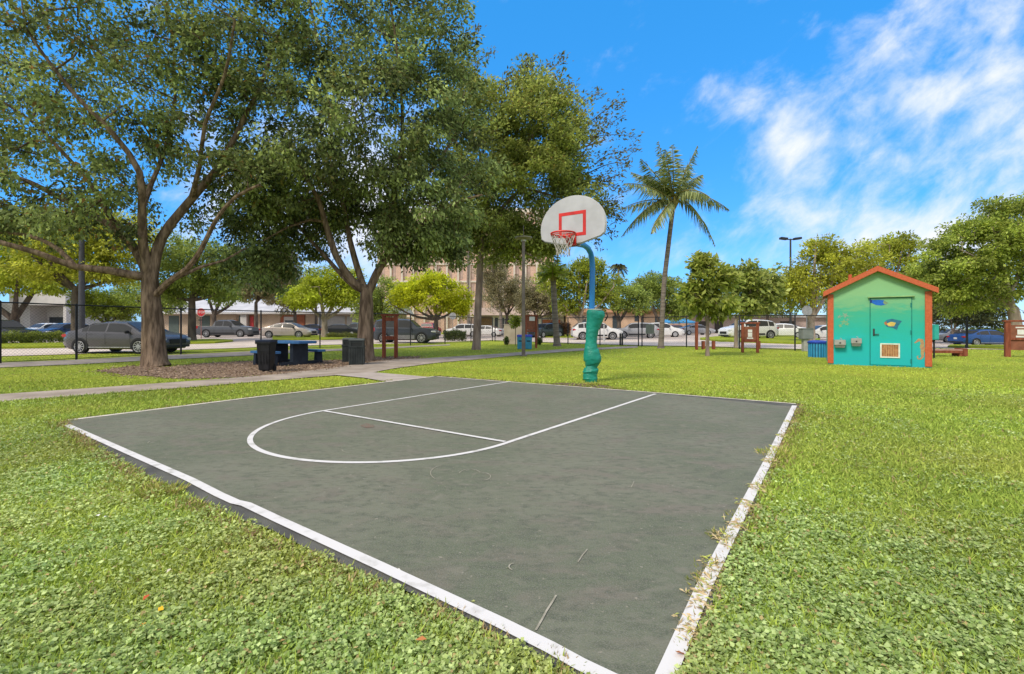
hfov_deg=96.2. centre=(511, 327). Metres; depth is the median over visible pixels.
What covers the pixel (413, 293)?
lot tree
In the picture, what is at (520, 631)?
court line
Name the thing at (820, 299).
distant tree
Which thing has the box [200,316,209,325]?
doorway
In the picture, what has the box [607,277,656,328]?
lot tree
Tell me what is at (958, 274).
shade tree
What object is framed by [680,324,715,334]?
parked car
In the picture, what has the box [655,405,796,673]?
court line
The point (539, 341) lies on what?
shrub
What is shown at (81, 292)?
street light pole
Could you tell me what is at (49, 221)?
oak tree
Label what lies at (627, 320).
peach building
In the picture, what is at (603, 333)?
white post
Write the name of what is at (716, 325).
garage door
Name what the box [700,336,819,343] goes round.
grass island
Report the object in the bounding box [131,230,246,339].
lot tree
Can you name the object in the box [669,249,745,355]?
young tree
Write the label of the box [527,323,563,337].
parked car
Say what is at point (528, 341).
recycling bin
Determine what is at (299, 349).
picnic table
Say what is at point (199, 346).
driveway
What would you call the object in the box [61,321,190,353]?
parked car
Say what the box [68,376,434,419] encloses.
court edging
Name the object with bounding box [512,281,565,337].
lot tree
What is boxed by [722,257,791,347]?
young tree
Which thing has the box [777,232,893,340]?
round tree
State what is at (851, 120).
sky
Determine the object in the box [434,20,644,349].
feathery tree
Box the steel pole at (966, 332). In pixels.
[965,304,967,347]
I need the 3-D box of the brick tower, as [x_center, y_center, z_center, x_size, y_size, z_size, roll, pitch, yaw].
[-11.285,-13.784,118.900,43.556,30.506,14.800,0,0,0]
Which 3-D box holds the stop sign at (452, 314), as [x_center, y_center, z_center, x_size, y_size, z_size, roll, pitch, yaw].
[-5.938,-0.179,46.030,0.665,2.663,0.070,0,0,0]
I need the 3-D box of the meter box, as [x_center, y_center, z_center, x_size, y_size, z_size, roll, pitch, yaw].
[16.089,0.525,17.497,0.200,1.290,0.226,0,0,0]
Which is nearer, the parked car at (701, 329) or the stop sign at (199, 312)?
the stop sign at (199, 312)
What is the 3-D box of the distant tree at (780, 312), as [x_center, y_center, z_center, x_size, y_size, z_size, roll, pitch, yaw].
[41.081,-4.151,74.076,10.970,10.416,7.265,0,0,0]
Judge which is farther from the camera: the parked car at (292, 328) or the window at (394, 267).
the window at (394, 267)
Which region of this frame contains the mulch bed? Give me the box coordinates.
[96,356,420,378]
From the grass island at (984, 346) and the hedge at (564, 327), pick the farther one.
the hedge at (564, 327)
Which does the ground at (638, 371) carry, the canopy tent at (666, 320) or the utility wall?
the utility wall
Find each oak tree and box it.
[0,0,315,366]
[170,0,514,360]
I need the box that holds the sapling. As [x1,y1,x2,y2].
[507,314,521,344]
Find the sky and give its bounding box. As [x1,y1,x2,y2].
[0,0,1023,328]
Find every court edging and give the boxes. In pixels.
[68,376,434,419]
[436,376,795,403]
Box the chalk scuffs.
[152,440,633,629]
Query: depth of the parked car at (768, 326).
38.78 m
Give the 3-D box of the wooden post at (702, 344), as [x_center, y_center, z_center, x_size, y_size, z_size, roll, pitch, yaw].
[10.224,0.927,24.538,0.180,0.444,0.180,0,0,0]
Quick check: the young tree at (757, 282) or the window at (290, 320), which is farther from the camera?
the window at (290, 320)
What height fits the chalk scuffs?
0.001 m
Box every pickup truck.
[196,320,259,336]
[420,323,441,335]
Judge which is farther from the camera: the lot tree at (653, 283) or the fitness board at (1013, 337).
the lot tree at (653, 283)
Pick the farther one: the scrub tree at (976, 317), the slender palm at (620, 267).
the slender palm at (620, 267)
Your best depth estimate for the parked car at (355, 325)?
59.20 m
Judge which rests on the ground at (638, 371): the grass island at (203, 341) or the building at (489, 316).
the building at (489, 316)
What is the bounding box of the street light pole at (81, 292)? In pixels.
[78,236,84,328]
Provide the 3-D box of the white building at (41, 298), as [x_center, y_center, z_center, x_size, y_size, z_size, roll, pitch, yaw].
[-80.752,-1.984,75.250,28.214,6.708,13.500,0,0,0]
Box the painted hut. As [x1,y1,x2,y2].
[823,266,938,367]
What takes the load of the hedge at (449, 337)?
on the ground at (638, 371)
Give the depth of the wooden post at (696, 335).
24.02 m
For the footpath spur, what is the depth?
10.80 m
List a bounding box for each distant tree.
[109,279,187,314]
[249,268,308,322]
[347,275,408,321]
[628,275,659,322]
[741,292,799,319]
[818,286,827,314]
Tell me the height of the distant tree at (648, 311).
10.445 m
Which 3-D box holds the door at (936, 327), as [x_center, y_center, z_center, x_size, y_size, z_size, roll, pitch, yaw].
[16.089,0.170,17.387,0.160,0.500,0.006,0,0,0]
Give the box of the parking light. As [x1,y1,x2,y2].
[779,237,801,323]
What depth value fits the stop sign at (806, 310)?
33.00 m
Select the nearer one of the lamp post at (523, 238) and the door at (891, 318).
the door at (891, 318)
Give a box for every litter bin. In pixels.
[341,338,349,361]
[348,338,365,364]
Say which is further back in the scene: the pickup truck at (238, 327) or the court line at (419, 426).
the pickup truck at (238, 327)
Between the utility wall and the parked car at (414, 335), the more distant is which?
the parked car at (414, 335)
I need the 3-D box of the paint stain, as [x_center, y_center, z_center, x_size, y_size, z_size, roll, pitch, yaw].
[-1.674,1.136,5.330,0.133,0.001,0.310,0,0,-36]
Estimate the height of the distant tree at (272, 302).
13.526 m
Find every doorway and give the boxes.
[169,316,178,332]
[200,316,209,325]
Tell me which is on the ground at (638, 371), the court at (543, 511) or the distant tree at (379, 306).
the distant tree at (379, 306)
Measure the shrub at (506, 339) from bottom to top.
0.674 m
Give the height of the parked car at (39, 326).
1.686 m
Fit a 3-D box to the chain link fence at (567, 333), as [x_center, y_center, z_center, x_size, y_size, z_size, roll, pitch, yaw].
[2.994,0.228,33.630,0.857,1.970,13.681,0,0,-44]
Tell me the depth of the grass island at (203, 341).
32.80 m
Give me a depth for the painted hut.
13.96 m
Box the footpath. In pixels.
[0,346,636,400]
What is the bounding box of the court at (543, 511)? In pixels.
[67,377,790,673]
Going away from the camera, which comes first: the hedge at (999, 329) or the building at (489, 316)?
the hedge at (999, 329)
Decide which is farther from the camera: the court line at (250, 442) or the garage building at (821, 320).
the garage building at (821, 320)
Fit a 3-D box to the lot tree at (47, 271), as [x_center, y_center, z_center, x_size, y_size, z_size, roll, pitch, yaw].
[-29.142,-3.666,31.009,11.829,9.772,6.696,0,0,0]
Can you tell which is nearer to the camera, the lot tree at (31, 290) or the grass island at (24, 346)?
the grass island at (24, 346)
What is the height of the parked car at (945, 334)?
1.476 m
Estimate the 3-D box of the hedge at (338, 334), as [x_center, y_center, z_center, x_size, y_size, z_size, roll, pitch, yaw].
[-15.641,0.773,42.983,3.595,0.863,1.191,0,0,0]
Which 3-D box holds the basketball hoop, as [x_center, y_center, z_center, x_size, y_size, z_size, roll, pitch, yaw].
[1.396,-0.704,9.289,1.548,3.836,1.288,0,0,-14]
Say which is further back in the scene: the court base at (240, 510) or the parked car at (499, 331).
the parked car at (499, 331)
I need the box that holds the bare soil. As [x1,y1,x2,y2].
[551,383,610,387]
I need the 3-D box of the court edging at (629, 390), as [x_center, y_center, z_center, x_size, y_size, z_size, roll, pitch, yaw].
[1.268,1.139,8.836,7.146,0.001,0.122,0,0,33]
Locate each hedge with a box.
[2,330,64,343]
[326,332,356,336]
[442,328,467,340]
[544,321,570,335]
[964,326,1003,344]
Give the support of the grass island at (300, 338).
on the parking lot
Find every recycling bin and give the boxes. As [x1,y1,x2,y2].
[517,335,521,348]
[525,335,531,348]
[807,340,826,357]
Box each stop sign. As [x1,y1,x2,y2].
[197,308,204,337]
[449,313,455,330]
[802,306,811,327]
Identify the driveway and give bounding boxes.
[2,338,491,355]
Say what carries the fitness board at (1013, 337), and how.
on the ground at (638, 371)
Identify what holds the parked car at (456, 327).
on the parking lot
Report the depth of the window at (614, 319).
79.94 m
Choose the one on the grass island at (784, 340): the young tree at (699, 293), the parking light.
the parking light
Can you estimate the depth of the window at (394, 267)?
111.94 m
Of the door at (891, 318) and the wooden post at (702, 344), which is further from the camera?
the wooden post at (702, 344)
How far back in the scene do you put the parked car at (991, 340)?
40.17 m
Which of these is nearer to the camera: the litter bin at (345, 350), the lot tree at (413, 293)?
the litter bin at (345, 350)
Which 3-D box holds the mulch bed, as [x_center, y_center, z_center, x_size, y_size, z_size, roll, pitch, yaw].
[-7.671,1.158,15.276,6.176,0.001,8.954,0,0,22]
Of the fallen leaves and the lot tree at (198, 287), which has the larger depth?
the lot tree at (198, 287)
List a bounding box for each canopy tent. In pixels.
[665,319,679,324]
[677,318,694,324]
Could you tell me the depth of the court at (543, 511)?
3.43 m
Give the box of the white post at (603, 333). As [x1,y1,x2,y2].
[603,325,604,341]
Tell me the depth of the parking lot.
45.05 m
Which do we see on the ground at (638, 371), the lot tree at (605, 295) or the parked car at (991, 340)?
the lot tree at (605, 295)
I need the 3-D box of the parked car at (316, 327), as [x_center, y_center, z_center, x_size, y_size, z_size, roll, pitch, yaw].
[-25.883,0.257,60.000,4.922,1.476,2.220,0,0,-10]
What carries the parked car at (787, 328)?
on the parking lot
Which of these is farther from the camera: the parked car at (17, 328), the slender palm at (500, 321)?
the slender palm at (500, 321)
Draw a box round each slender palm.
[467,246,476,335]
[484,237,513,335]
[537,259,568,345]
[609,263,628,277]
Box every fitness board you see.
[381,314,398,357]
[525,315,537,347]
[740,322,759,352]
[1002,320,1023,356]
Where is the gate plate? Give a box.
[646,324,653,333]
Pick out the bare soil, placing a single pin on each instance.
(584, 384)
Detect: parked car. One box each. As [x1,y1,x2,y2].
[2,320,36,342]
[28,323,56,329]
[38,323,88,338]
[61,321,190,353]
[259,322,317,337]
[303,324,318,333]
[328,324,357,333]
[348,323,357,328]
[374,319,438,342]
[446,324,472,336]
[481,325,503,336]
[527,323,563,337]
[570,322,622,339]
[619,322,658,337]
[653,322,684,336]
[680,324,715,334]
[718,319,778,337]
[776,323,803,336]
[815,325,826,337]
[932,329,963,341]
[947,329,1003,344]
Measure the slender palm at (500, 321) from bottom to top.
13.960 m
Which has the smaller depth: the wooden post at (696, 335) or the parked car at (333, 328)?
the wooden post at (696, 335)
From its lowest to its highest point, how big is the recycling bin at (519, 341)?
0.785 m
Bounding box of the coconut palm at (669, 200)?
[620,141,729,347]
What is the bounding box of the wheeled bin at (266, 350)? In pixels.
[255,340,277,370]
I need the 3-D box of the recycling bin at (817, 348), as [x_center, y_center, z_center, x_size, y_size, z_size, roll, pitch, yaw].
[12.240,0.835,18.360,0.729,0.670,0.729,0,0,0]
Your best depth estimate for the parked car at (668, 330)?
50.93 m
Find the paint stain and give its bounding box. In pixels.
[361,423,373,427]
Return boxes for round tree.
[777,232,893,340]
[844,230,941,275]
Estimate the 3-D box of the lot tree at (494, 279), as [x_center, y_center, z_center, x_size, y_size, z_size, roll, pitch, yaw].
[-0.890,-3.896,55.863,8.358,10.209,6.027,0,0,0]
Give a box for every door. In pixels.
[715,321,722,332]
[869,297,911,365]
[935,326,938,338]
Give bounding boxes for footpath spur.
[333,372,424,380]
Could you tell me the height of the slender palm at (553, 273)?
5.658 m
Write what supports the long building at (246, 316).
on the ground at (638, 371)
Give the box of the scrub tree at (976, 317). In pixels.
[932,289,1023,343]
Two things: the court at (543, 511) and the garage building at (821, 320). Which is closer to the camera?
the court at (543, 511)
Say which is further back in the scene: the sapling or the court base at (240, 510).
the sapling
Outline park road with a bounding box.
[542,339,978,348]
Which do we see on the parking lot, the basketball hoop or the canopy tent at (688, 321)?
the canopy tent at (688, 321)
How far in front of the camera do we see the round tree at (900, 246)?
35.16 m
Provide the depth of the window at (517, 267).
111.94 m
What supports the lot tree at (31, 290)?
on the ground at (638, 371)
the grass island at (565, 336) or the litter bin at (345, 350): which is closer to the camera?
the litter bin at (345, 350)
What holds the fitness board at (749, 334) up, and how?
on the ground at (638, 371)
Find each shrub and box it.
[503,336,509,344]
[537,337,542,344]
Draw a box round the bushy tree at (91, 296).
[65,286,140,321]
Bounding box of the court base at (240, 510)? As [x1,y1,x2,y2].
[68,376,799,673]
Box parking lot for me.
[2,333,1003,355]
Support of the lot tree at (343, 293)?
on the grass island at (300, 338)
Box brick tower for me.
[377,208,553,331]
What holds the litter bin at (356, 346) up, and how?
on the footpath
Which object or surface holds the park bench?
on the ground at (638, 371)
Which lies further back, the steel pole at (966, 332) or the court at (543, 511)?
the steel pole at (966, 332)
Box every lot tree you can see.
[0,202,168,330]
[0,241,85,322]
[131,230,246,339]
[184,278,256,335]
[234,251,303,326]
[275,263,367,336]
[284,279,324,323]
[382,268,474,329]
[471,257,536,323]
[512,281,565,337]
[530,255,624,339]
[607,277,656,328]
[632,270,690,323]
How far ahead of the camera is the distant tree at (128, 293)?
64.07 m
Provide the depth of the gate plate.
27.82 m
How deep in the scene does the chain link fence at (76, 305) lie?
20.23 m
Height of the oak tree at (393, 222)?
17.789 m
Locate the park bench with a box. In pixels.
[932,348,967,356]
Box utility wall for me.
[504,324,521,343]
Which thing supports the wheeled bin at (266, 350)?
on the mulch bed
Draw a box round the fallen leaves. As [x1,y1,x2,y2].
[4,381,986,671]
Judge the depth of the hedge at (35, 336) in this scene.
31.78 m
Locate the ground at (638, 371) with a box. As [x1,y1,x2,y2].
[0,329,1023,672]
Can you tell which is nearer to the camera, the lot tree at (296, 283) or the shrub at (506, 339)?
the shrub at (506, 339)
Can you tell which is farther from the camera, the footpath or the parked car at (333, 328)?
the parked car at (333, 328)
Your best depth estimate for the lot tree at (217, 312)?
57.76 m
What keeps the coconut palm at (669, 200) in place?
on the ground at (638, 371)
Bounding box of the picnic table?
[250,340,325,365]
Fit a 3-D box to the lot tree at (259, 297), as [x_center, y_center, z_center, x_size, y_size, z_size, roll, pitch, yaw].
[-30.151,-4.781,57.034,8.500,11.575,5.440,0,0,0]
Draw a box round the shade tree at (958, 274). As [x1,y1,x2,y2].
[899,190,1023,324]
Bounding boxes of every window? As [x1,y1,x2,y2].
[49,317,62,322]
[284,317,292,322]
[393,266,395,277]
[516,266,518,278]
[613,316,616,328]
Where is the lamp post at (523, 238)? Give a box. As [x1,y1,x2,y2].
[515,225,531,355]
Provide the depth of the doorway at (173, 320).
75.95 m
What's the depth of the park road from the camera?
31.87 m
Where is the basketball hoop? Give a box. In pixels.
[541,195,607,382]
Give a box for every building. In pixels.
[2,292,137,327]
[163,300,412,333]
[470,308,566,328]
[564,309,692,333]
[687,316,826,333]
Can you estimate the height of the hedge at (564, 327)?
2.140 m
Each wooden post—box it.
[695,322,697,349]
[701,341,704,348]
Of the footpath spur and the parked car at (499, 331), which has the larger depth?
the parked car at (499, 331)
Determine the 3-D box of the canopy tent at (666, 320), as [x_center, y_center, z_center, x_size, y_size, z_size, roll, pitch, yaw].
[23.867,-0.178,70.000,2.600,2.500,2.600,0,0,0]
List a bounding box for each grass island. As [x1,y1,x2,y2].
[2,342,64,348]
[190,339,232,343]
[272,335,356,339]
[545,335,573,337]
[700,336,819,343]
[947,344,1003,348]
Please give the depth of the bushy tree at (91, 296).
44.16 m
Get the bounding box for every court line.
[65,424,616,673]
[247,381,654,462]
[325,410,504,441]
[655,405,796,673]
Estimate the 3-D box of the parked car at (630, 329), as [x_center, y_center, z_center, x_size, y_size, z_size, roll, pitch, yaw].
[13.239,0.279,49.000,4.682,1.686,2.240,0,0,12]
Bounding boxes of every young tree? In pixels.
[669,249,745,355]
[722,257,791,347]
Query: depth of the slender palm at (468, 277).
61.83 m
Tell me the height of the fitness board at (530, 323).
1.900 m
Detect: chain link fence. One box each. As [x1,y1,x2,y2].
[0,300,492,362]
[495,316,638,345]
[641,314,1003,350]
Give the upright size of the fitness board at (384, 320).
1.690 m
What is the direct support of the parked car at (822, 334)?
on the parking lot
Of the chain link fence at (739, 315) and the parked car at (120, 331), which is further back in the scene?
the chain link fence at (739, 315)
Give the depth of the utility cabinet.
22.65 m
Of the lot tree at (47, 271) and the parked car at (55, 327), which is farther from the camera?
the parked car at (55, 327)
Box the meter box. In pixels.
[932,325,938,357]
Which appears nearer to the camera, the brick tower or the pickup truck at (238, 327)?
the pickup truck at (238, 327)
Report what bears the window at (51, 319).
in the white building at (41, 298)
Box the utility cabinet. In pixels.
[797,328,814,350]
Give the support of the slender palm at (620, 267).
on the ground at (638, 371)

